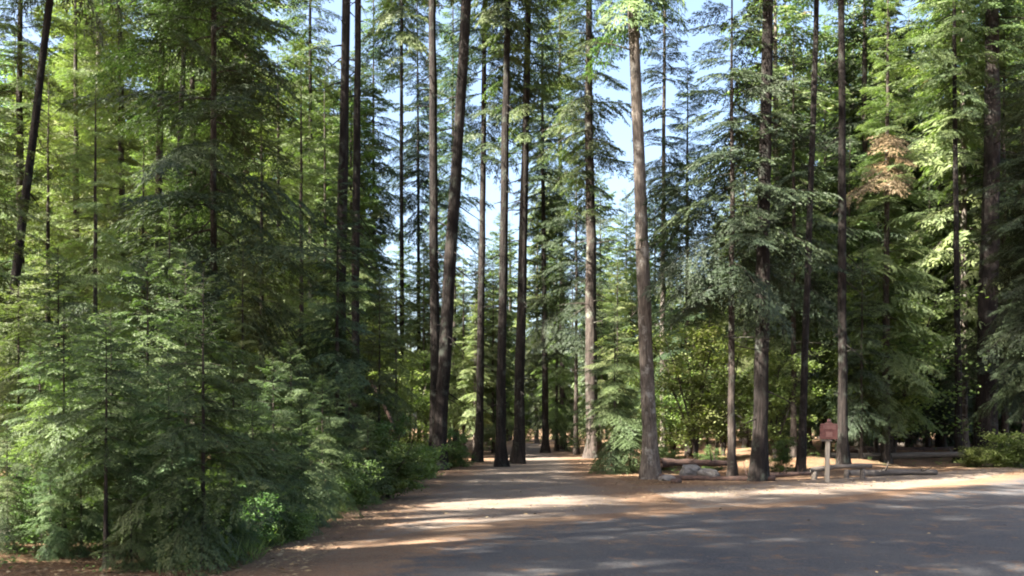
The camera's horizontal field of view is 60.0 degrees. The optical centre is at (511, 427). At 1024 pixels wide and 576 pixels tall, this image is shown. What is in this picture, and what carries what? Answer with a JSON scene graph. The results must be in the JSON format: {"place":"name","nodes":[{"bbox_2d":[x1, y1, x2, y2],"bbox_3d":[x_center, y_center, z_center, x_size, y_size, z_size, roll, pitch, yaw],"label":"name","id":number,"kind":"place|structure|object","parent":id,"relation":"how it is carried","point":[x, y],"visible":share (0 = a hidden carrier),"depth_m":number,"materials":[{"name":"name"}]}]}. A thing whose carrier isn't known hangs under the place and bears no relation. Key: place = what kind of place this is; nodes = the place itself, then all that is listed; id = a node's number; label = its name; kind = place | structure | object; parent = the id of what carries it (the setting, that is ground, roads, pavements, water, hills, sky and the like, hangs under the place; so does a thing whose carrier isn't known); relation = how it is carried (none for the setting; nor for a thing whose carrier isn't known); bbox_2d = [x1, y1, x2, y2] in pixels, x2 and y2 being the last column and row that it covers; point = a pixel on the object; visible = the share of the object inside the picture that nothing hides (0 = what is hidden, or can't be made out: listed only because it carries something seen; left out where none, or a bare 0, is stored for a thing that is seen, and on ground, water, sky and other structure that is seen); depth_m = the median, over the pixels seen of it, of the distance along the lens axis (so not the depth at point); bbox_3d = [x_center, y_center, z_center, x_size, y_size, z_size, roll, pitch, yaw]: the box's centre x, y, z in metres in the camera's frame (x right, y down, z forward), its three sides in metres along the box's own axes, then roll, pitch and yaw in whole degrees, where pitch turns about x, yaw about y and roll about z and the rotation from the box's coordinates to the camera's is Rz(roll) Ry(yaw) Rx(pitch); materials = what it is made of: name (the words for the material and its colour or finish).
{"place":"outdoors","nodes":[
{"label":"outdoors","id":0,"kind":"place"},
{"bbox_2d":[224,443,692,575],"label":"path","id":1,"kind":"structure","parent":0,"point":[566,480],"depth_m":18.83,"materials":[{"name":"beige gravel"}]},
{"bbox_2d":[0,0,981,428],"label":"sky","id":2,"kind":"structure","parent":0,"point":[620,132],"materials":[{"name":"blue"}]},
{"bbox_2d":[0,429,1023,575],"bbox_3d":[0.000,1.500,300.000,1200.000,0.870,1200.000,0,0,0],"label":"ground","id":3,"kind":"structure","parent":0,"point":[740,452],"depth_m":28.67,"materials":[{"name":"brown soil"}]},
{"bbox_2d":[0,33,52,489],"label":"fir tree","id":4,"kind":"object","parent":3,"relation":"on","point":[13,208],"visible":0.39,"depth_m":15.26,"materials":[{"name":"green plant"}]},
{"bbox_2d":[0,425,56,554],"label":"young fir","id":5,"kind":"object","parent":3,"relation":"on","point":[8,491],"visible":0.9,"depth_m":10.25,"materials":[{"name":"green plant"}]},
{"bbox_2d":[0,340,82,531],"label":"young fir","id":6,"kind":"object","parent":3,"relation":"on","point":[25,415],"visible":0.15,"depth_m":12.27,"materials":[{"name":"green plant"}]},
{"bbox_2d":[0,283,84,489],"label":"young fir","id":7,"kind":"object","parent":3,"relation":"on","point":[6,388],"visible":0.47,"depth_m":12.92,"materials":[{"name":"green plant"}]},
{"bbox_2d":[15,457,86,563],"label":"young fir","id":8,"kind":"object","parent":3,"relation":"on","point":[56,544],"visible":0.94,"depth_m":10.13,"materials":[{"name":"green plant"}]},
{"bbox_2d":[0,0,109,472],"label":"fir tree","id":9,"kind":"object","parent":3,"relation":"on","point":[20,43],"visible":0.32,"depth_m":26.99,"materials":[{"name":"green plant"}]},
{"bbox_2d":[6,74,103,476],"bbox_3d":[-10.466,-3.116,20.259,2.645,9.701,2.389,0,0,-30],"label":"cedar tree","id":10,"kind":"object","parent":3,"relation":"on","point":[47,203],"visible":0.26,"depth_m":20.00,"materials":[{"name":"green plant"}]},
{"bbox_2d":[0,247,121,425],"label":"young fir","id":11,"kind":"object","parent":3,"relation":"on","point":[62,304],"visible":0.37,"depth_m":15.38,"materials":[{"name":"green plant"}]},
{"bbox_2d":[0,0,124,415],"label":"fir tree","id":12,"kind":"object","parent":3,"relation":"on","point":[29,164],"visible":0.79,"depth_m":16.99,"materials":[{"name":"brown plant"}]},
{"bbox_2d":[3,310,129,542],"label":"young fir","id":13,"kind":"object","parent":3,"relation":"on","point":[59,439],"visible":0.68,"depth_m":10.87,"materials":[{"name":"green plant"}]},
{"bbox_2d":[13,0,137,361],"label":"cedar tree","id":14,"kind":"object","parent":3,"relation":"on","point":[75,70],"visible":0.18,"depth_m":37.87,"materials":[{"name":"green plant"}]},
{"bbox_2d":[14,82,144,494],"bbox_3d":[-8.336,-2.645,17.383,2.467,8.678,2.415,0,0,40],"label":"cedar tree","id":15,"kind":"object","parent":3,"relation":"on","point":[94,276],"visible":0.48,"depth_m":17.41,"materials":[{"name":"green plant"}]},
{"bbox_2d":[42,438,124,557],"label":"young fir","id":16,"kind":"object","parent":3,"relation":"on","point":[84,514],"visible":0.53,"depth_m":10.54,"materials":[{"name":"green plant"}]},
{"bbox_2d":[13,0,165,344],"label":"cedar tree","id":17,"kind":"object","parent":3,"relation":"on","point":[87,63],"visible":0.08,"depth_m":44.23,"materials":[{"name":"green plant"}]},
{"bbox_2d":[33,315,172,569],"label":"young fir","id":18,"kind":"object","parent":3,"relation":"on","point":[86,413],"visible":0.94,"depth_m":9.84,"materials":[{"name":"green plant"}]},
{"bbox_2d":[25,310,180,535],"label":"young fir","id":19,"kind":"object","parent":3,"relation":"on","point":[130,362],"visible":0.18,"depth_m":12.14,"materials":[{"name":"green plant"}]},
{"bbox_2d":[45,0,190,382],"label":"cedar tree","id":20,"kind":"object","parent":3,"relation":"on","point":[120,143],"visible":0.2,"depth_m":28.75,"materials":[{"name":"green plant"}]},
{"bbox_2d":[89,457,159,573],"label":"young fir","id":21,"kind":"object","parent":3,"relation":"on","point":[132,560],"visible":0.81,"depth_m":9.82,"materials":[{"name":"green plant"}]},
{"bbox_2d":[107,129,172,476],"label":"cedar tree","id":22,"kind":"object","parent":3,"relation":"on","point":[143,189],"visible":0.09,"depth_m":20.95,"materials":[{"name":"green plant"}]},
{"bbox_2d":[53,249,230,498],"bbox_3d":[-5.538,-0.392,13.161,2.427,4.617,2.576,0,0,22],"label":"young fir","id":23,"kind":"object","parent":3,"relation":"on","point":[148,350],"visible":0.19,"depth_m":13.13,"materials":[{"name":"green plant"}]},
{"bbox_2d":[69,0,231,359],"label":"fir tree","id":24,"kind":"object","parent":3,"relation":"on","point":[137,6],"visible":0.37,"depth_m":26.95,"materials":[{"name":"green plant"}]},
{"bbox_2d":[94,362,210,545],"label":"young fir","id":25,"kind":"object","parent":3,"relation":"on","point":[150,417],"visible":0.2,"depth_m":11.52,"materials":[{"name":"green plant"}]},
{"bbox_2d":[132,423,219,570],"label":"young fir","id":26,"kind":"object","parent":3,"relation":"on","point":[153,557],"visible":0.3,"depth_m":10.20,"materials":[{"name":"green plant"}]},
{"bbox_2d":[30,0,343,466],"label":"fir tree","id":27,"kind":"object","parent":3,"relation":"on","point":[214,106],"visible":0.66,"depth_m":20.82,"materials":[{"name":"green plant"}]},
{"bbox_2d":[111,1,265,457],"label":"fir tree","id":28,"kind":"object","parent":3,"relation":"on","point":[192,89],"visible":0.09,"depth_m":32.94,"materials":[{"name":"green plant"}]},
{"bbox_2d":[131,258,260,516],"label":"young fir","id":29,"kind":"object","parent":3,"relation":"on","point":[173,291],"visible":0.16,"depth_m":15.47,"materials":[{"name":"green plant"}]},
{"bbox_2d":[111,268,301,575],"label":"young fir","id":30,"kind":"object","parent":3,"relation":"on","point":[205,538],"visible":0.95,"depth_m":10.07,"materials":[{"name":"green plant"}]},
{"bbox_2d":[128,0,297,438],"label":"fir tree","id":31,"kind":"object","parent":3,"relation":"on","point":[202,88],"visible":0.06,"depth_m":48.27,"materials":[{"name":"green plant"}]},
{"bbox_2d":[208,241,277,468],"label":"cedar tree","id":32,"kind":"object","parent":3,"relation":"on","point":[241,343],"visible":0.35,"depth_m":18.49,"materials":[{"name":"green plant"}]},
{"bbox_2d":[172,0,323,378],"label":"cedar tree","id":33,"kind":"object","parent":3,"relation":"on","point":[261,8],"visible":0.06,"depth_m":54.84,"materials":[{"name":"green plant"}]},
{"bbox_2d":[198,381,308,543],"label":"young fir","id":34,"kind":"object","parent":3,"relation":"on","point":[256,422],"visible":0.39,"depth_m":12.33,"materials":[{"name":"green plant"}]},
{"bbox_2d":[188,94,334,471],"bbox_3d":[-6.900,-3.812,23.959,3.569,11.255,3.393,0,0,14],"label":"fir tree","id":35,"kind":"object","parent":3,"relation":"on","point":[283,311],"visible":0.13,"depth_m":23.92,"materials":[{"name":"green plant"}]},
{"bbox_2d":[225,48,319,442],"bbox_3d":[-9.556,-7.052,35.543,4.733,17.359,4.274,0,0,-20],"label":"cedar tree","id":36,"kind":"object","parent":3,"relation":"on","point":[277,135],"visible":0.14,"depth_m":35.96,"materials":[{"name":"green plant"}]},
{"bbox_2d":[233,357,340,536],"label":"young fir","id":37,"kind":"object","parent":3,"relation":"on","point":[274,447],"visible":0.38,"depth_m":13.17,"materials":[{"name":"green plant"}]},
{"bbox_2d":[254,340,354,499],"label":"young fir","id":38,"kind":"object","parent":3,"relation":"on","point":[291,390],"visible":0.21,"depth_m":17.48,"materials":[{"name":"green plant"}]},
{"bbox_2d":[275,394,339,527],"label":"young fir","id":39,"kind":"object","parent":3,"relation":"on","point":[313,468],"visible":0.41,"depth_m":14.32,"materials":[{"name":"green plant"}]},
{"bbox_2d":[266,0,350,447],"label":"fir tree","id":40,"kind":"object","parent":3,"relation":"on","point":[311,47],"visible":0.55,"depth_m":45.97,"materials":[{"name":"green plant"}]},
{"bbox_2d":[256,72,368,470],"bbox_3d":[-5.993,-4.436,26.162,3.628,12.761,3.551,0,0,43],"label":"cedar tree","id":41,"kind":"object","parent":3,"relation":"on","point":[302,302],"visible":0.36,"depth_m":26.02,"materials":[{"name":"green plant"}]},
{"bbox_2d":[275,81,384,449],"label":"fir tree","id":42,"kind":"object","parent":3,"relation":"on","point":[325,162],"visible":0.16,"depth_m":43.90,"materials":[{"name":"green plant"}]},
{"bbox_2d":[293,374,372,520],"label":"young fir","id":43,"kind":"object","parent":3,"relation":"on","point":[328,488],"visible":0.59,"depth_m":15.52,"materials":[{"name":"green plant"}]},
{"bbox_2d":[276,162,391,468],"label":"fir tree","id":44,"kind":"object","parent":3,"relation":"on","point":[338,364],"visible":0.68,"depth_m":21.38,"materials":[{"name":"green plant"}]},
{"bbox_2d":[320,0,380,467],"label":"fir tree","id":45,"kind":"object","parent":3,"relation":"on","point":[344,107],"visible":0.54,"depth_m":26.89,"materials":[{"name":"brown plant"}]},
{"bbox_2d":[319,368,390,498],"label":"young fir","id":46,"kind":"object","parent":3,"relation":"on","point":[348,430],"visible":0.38,"depth_m":19.40,"materials":[{"name":"green plant"}]},
{"bbox_2d":[316,69,404,444],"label":"fir tree","id":47,"kind":"object","parent":3,"relation":"on","point":[366,242],"visible":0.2,"depth_m":47.86,"materials":[{"name":"green plant"}]},
{"bbox_2d":[339,0,381,448],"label":"fir tree","id":48,"kind":"object","parent":3,"relation":"on","point":[356,153],"visible":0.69,"depth_m":29.91,"materials":[{"name":"brown plant"}]},
{"bbox_2d":[322,45,410,369],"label":"cedar tree","id":49,"kind":"object","parent":3,"relation":"on","point":[388,259],"visible":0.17,"depth_m":61.73,"materials":[{"name":"green plant"}]},
{"bbox_2d":[335,0,409,317],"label":"fir tree","id":50,"kind":"object","parent":3,"relation":"on","point":[382,222],"visible":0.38,"depth_m":61.96,"materials":[{"name":"green plant"}]},
{"bbox_2d":[350,273,413,450],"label":"fir tree","id":51,"kind":"object","parent":3,"relation":"on","point":[386,382],"visible":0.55,"depth_m":26.98,"materials":[{"name":"green plant"}]},
{"bbox_2d":[352,433,432,498],"bbox_3d":[-2.674,0.934,19.764,1.960,1.642,1.741,0,0,-21],"label":"bush","id":52,"kind":"object","parent":3,"relation":"on","point":[400,467],"visible":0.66,"depth_m":19.66,"materials":[{"name":"green plant"}]},
{"bbox_2d":[368,255,427,456],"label":"cedar tree","id":53,"kind":"object","parent":3,"relation":"on","point":[407,391],"visible":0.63,"depth_m":33.98,"materials":[{"name":"green plant"}]},
{"bbox_2d":[353,0,456,445],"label":"fir tree","id":54,"kind":"object","parent":3,"relation":"on","point":[388,16],"visible":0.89,"depth_m":51.95,"materials":[{"name":"green plant"}]},
{"bbox_2d":[376,0,452,445],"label":"fir tree","id":55,"kind":"object","parent":3,"relation":"on","point":[422,214],"visible":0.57,"depth_m":65.81,"materials":[{"name":"green plant"}]},
{"bbox_2d":[398,242,441,445],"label":"cedar tree","id":56,"kind":"object","parent":3,"relation":"on","point":[422,328],"visible":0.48,"depth_m":49.91,"materials":[{"name":"green plant"}]},
{"bbox_2d":[416,0,460,445],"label":"fir tree","id":57,"kind":"object","parent":3,"relation":"on","point":[435,308],"visible":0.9,"depth_m":36.81,"materials":[{"name":"brown plant"}]},
{"bbox_2d":[419,0,495,447],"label":"fir tree","id":58,"kind":"object","parent":3,"relation":"on","point":[445,159],"visible":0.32,"depth_m":69.92,"materials":[{"name":"green plant"}]},
{"bbox_2d":[428,0,498,470],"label":"fir tree","id":59,"kind":"object","parent":3,"relation":"on","point":[439,434],"visible":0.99,"depth_m":32.82,"materials":[{"name":"brown plant"}]},
{"bbox_2d":[447,252,493,452],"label":"cedar tree","id":60,"kind":"object","parent":3,"relation":"on","point":[457,409],"visible":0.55,"depth_m":46.92,"materials":[{"name":"green plant"}]},
{"bbox_2d":[457,298,494,447],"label":"cedar tree","id":61,"kind":"object","parent":3,"relation":"on","point":[471,397],"visible":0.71,"depth_m":45.70,"materials":[{"name":"green plant"}]},
{"bbox_2d":[423,0,536,461],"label":"fir tree","id":62,"kind":"object","parent":3,"relation":"on","point":[483,146],"visible":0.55,"depth_m":40.93,"materials":[{"name":"green plant"}]},
{"bbox_2d":[470,259,514,453],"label":"cedar tree","id":63,"kind":"object","parent":3,"relation":"on","point":[492,432],"visible":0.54,"depth_m":54.78,"materials":[{"name":"green plant"}]},
{"bbox_2d":[484,213,526,434],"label":"fir tree","id":64,"kind":"object","parent":3,"relation":"on","point":[511,366],"visible":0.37,"depth_m":85.62,"materials":[{"name":"green plant"}]},
{"bbox_2d":[470,0,554,466],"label":"fir tree","id":65,"kind":"object","parent":3,"relation":"on","point":[503,16],"visible":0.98,"depth_m":35.93,"materials":[{"name":"brown plant"}]},
{"bbox_2d":[481,0,584,463],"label":"fir tree","id":66,"kind":"object","parent":3,"relation":"on","point":[518,453],"visible":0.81,"depth_m":38.88,"materials":[{"name":"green plant"}]},
{"bbox_2d":[508,0,582,452],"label":"fir tree","id":67,"kind":"object","parent":3,"relation":"on","point":[543,170],"visible":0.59,"depth_m":55.94,"materials":[{"name":"green plant"}]},
{"bbox_2d":[515,200,578,437],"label":"fir tree","id":68,"kind":"object","parent":3,"relation":"on","point":[530,359],"visible":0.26,"depth_m":75.14,"materials":[{"name":"green plant"}]},
{"bbox_2d":[532,237,585,450],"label":"cedar tree","id":69,"kind":"object","parent":3,"relation":"on","point":[554,414],"visible":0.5,"depth_m":59.75,"materials":[{"name":"green plant"}]},
{"bbox_2d":[517,0,608,449],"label":"fir tree","id":70,"kind":"object","parent":3,"relation":"on","point":[548,119],"visible":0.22,"depth_m":63.86,"materials":[{"name":"green plant"}]},
{"bbox_2d":[525,136,633,454],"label":"fir tree","id":71,"kind":"object","parent":3,"relation":"on","point":[577,344],"visible":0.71,"depth_m":51.85,"materials":[{"name":"green plant"}]},
{"bbox_2d":[536,0,648,458],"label":"fir tree","id":72,"kind":"object","parent":3,"relation":"on","point":[590,142],"visible":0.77,"depth_m":45.90,"materials":[{"name":"green plant"}]},
{"bbox_2d":[584,255,639,449],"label":"cedar tree","id":73,"kind":"object","parent":3,"relation":"on","point":[617,320],"visible":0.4,"depth_m":39.87,"materials":[{"name":"green plant"}]},
{"bbox_2d":[564,305,669,474],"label":"young fir","id":74,"kind":"object","parent":3,"relation":"on","point":[614,457],"visible":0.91,"depth_m":30.75,"materials":[{"name":"green plant"}]},
{"bbox_2d":[578,0,689,479],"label":"fir tree","id":75,"kind":"object","parent":3,"relation":"on","point":[650,467],"visible":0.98,"depth_m":27.28,"materials":[{"name":"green plant"}]},
{"bbox_2d":[620,0,705,446],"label":"fir tree","id":76,"kind":"object","parent":3,"relation":"on","point":[663,157],"visible":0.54,"depth_m":49.88,"materials":[{"name":"green plant"}]},
{"bbox_2d":[626,57,735,455],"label":"fir tree","id":77,"kind":"object","parent":3,"relation":"on","point":[664,356],"visible":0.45,"depth_m":43.90,"materials":[{"name":"green plant"}]},
{"bbox_2d":[622,315,747,458],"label":"broadleaf tree","id":78,"kind":"object","parent":3,"relation":"on","point":[699,404],"visible":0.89,"depth_m":36.88,"materials":[{"name":"green plant"}]},
{"bbox_2d":[663,333,769,455],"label":"broadleaf tree","id":79,"kind":"object","parent":3,"relation":"on","point":[742,387],"visible":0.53,"depth_m":39.52,"materials":[{"name":"green plant"}]},
{"bbox_2d":[635,0,843,475],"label":"fir tree","id":80,"kind":"object","parent":3,"relation":"on","point":[732,225],"visible":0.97,"depth_m":26.64,"materials":[{"name":"green plant"}]},
{"bbox_2d":[711,0,833,481],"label":"fir tree","id":81,"kind":"object","parent":3,"relation":"on","point":[758,471],"visible":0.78,"depth_m":26.32,"materials":[{"name":"brown plant"}]},
{"bbox_2d":[701,0,857,455],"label":"cedar tree","id":82,"kind":"object","parent":3,"relation":"on","point":[797,18],"visible":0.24,"depth_m":45.27,"materials":[{"name":"green plant"}]},
{"bbox_2d":[736,343,830,458],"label":"broadleaf tree","id":83,"kind":"object","parent":3,"relation":"on","point":[773,413],"visible":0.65,"depth_m":35.56,"materials":[{"name":"green plant"}]},
{"bbox_2d":[737,143,836,455],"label":"fir tree","id":84,"kind":"object","parent":3,"relation":"on","point":[785,348],"visible":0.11,"depth_m":40.66,"materials":[{"name":"green plant"}]},
{"bbox_2d":[714,24,886,457],"bbox_3d":[11.352,-7.371,35.524,6.387,17.838,6.593,0,0,-15],"label":"fir tree","id":85,"kind":"object","parent":3,"relation":"on","point":[795,307],"visible":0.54,"depth_m":35.31,"materials":[{"name":"green plant"}]},
{"bbox_2d":[794,0,833,471],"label":"fir tree","id":86,"kind":"object","parent":3,"relation":"on","point":[801,459],"visible":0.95,"depth_m":28.94,"materials":[{"name":"brown plant"}]},
{"bbox_2d":[785,0,875,464],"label":"fir tree","id":87,"kind":"object","parent":3,"relation":"on","point":[843,453],"visible":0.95,"depth_m":32.88,"materials":[{"name":"brown plant"}]},
{"bbox_2d":[821,246,893,458],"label":"fir tree","id":88,"kind":"object","parent":3,"relation":"on","point":[862,373],"visible":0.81,"depth_m":35.82,"materials":[{"name":"green plant"}]},
{"bbox_2d":[808,134,909,448],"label":"fir tree","id":89,"kind":"object","parent":3,"relation":"on","point":[827,397],"visible":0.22,"depth_m":45.90,"materials":[{"name":"green plant"}]},
{"bbox_2d":[790,0,959,449],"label":"fir tree","id":90,"kind":"object","parent":3,"relation":"on","point":[850,33],"visible":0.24,"depth_m":49.18,"materials":[{"name":"green plant"}]},
{"bbox_2d":[823,0,956,463],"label":"cedar tree","id":91,"kind":"object","parent":3,"relation":"on","point":[886,179],"visible":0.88,"depth_m":37.56,"materials":[{"name":"green plant"}]},
{"bbox_2d":[813,241,996,452],"bbox_3d":[17.281,-2.985,40.510,7.932,9.367,8.610,0,0,-9],"label":"broadleaf tree","id":92,"kind":"object","parent":3,"relation":"on","point":[918,346],"visible":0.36,"depth_m":38.96,"materials":[{"name":"green plant"}]},
{"bbox_2d":[895,189,968,446],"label":"fir tree","id":93,"kind":"object","parent":3,"relation":"on","point":[927,413],"visible":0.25,"depth_m":45.36,"materials":[{"name":"green plant"}]},
{"bbox_2d":[872,0,1016,446],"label":"fir tree","id":94,"kind":"object","parent":3,"relation":"on","point":[938,437],"visible":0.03,"depth_m":49.01,"materials":[{"name":"green plant"}]},
{"bbox_2d":[875,0,1023,451],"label":"cedar tree","id":95,"kind":"object","parent":3,"relation":"on","point":[945,167],"visible":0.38,"depth_m":43.81,"materials":[{"name":"green plant"}]},
{"bbox_2d":[902,0,1013,462],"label":"fir tree","id":96,"kind":"object","parent":3,"relation":"on","point":[957,134],"visible":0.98,"depth_m":39.86,"materials":[{"name":"green plant"}]},
{"bbox_2d":[905,0,1023,453],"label":"fir tree","id":97,"kind":"object","parent":3,"relation":"on","point":[987,307],"visible":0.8,"depth_m":40.68,"materials":[{"name":"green plant"}]},
{"bbox_2d":[931,0,1023,448],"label":"fir tree","id":98,"kind":"object","parent":3,"relation":"on","point":[1004,414],"visible":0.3,"depth_m":41.88,"materials":[{"name":"green plant"}]},
{"bbox_2d":[966,0,1023,439],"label":"fir tree","id":99,"kind":"object","parent":3,"relation":"on","point":[1010,391],"visible":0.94,"depth_m":33.35,"materials":[{"name":"green plant"}]},
{"bbox_2d":[974,150,1023,348],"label":"fir tree","id":100,"kind":"object","parent":3,"relation":"on","point":[1013,293],"visible":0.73,"depth_m":33.69,"materials":[{"name":"green plant"}]},
{"bbox_2d":[215,464,1023,575],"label":"road shoulder","id":101,"kind":"object","parent":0,"point":[800,494],"visible":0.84,"depth_m":23.22},
{"bbox_2d":[276,469,1023,575],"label":"road","id":102,"kind":"structure","parent":0,"point":[975,529],"depth_m":12.25,"materials":[{"name":"grey asphalt"}]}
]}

